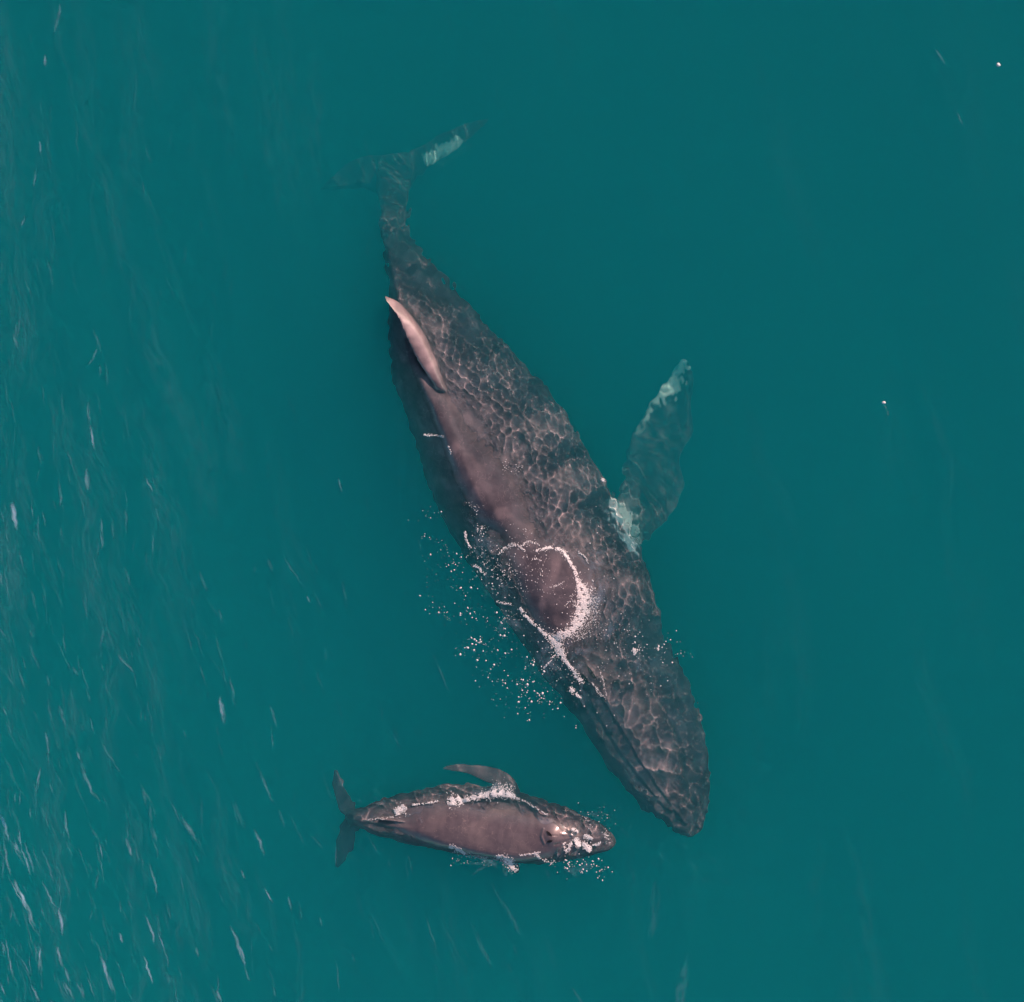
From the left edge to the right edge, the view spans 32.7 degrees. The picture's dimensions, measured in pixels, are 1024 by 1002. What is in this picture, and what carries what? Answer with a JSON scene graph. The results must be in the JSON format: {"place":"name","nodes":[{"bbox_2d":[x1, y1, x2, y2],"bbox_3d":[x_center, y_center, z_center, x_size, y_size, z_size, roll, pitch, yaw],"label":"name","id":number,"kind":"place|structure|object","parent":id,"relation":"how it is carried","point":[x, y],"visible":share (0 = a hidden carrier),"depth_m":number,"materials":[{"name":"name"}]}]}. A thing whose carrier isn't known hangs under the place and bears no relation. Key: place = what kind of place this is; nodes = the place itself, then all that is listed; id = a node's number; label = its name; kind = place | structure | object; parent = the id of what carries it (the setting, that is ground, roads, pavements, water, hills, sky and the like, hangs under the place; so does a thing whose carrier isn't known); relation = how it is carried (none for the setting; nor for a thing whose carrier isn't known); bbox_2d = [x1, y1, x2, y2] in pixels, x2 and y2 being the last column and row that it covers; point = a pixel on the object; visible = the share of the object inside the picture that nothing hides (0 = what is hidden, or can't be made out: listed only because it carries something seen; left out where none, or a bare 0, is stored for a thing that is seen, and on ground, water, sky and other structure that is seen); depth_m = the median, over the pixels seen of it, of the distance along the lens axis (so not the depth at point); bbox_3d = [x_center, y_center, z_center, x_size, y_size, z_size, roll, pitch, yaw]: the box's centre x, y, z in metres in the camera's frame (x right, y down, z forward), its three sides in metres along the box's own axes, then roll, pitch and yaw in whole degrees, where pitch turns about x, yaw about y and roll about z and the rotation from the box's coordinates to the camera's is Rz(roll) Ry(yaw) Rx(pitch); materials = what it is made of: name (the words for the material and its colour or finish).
{"place":"outdoors","nodes":[
{"label":"outdoors","id":0,"kind":"place"},
{"bbox_2d":[0,0,1023,1001],"bbox_3d":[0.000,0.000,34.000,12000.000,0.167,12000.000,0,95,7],"label":"water","id":1,"kind":"structure","parent":0,"point":[702,288],"depth_m":33.98,"materials":[{"name":"teal liquid"}]},
{"bbox_2d":[12,436,269,974],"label":"foam streaks","id":2,"kind":"object","parent":1,"relation":"on","point":[14,513],"visible":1,"depth_m":35.38,"materials":[{"name":"white liquid"}]},
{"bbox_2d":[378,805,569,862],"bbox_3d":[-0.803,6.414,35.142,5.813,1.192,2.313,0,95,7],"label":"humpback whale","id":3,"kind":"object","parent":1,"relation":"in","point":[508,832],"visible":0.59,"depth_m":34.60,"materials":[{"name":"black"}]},
{"bbox_2d":[408,510,562,720],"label":"foam flecks","id":4,"kind":"object","parent":1,"relation":"on","point":[542,693],"visible":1,"depth_m":34.30,"materials":[{"name":"white liquid"}]},
{"bbox_2d":[368,777,610,873],"bbox_3d":[-0.393,6.352,34.613,4.701,0.195,1.838,20,98,5],"label":"foam","id":5,"kind":"object","parent":1,"relation":"on","point":[502,793],"visible":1,"depth_m":34.61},
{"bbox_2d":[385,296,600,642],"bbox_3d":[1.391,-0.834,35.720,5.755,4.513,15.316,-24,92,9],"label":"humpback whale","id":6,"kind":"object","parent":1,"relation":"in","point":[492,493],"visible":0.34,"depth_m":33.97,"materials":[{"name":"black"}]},
{"bbox_2d":[423,433,659,697],"bbox_3d":[0.730,1.035,33.958,3.036,0.196,6.102,-20,93,9],"label":"foam","id":7,"kind":"object","parent":1,"relation":"on","point":[581,616],"visible":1,"depth_m":34.02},
{"bbox_2d":[450,459,680,880],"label":"foam flecks","id":8,"kind":"object","parent":1,"relation":"on","point":[542,641],"visible":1,"depth_m":34.13,"materials":[{"name":"white liquid"}]}
]}

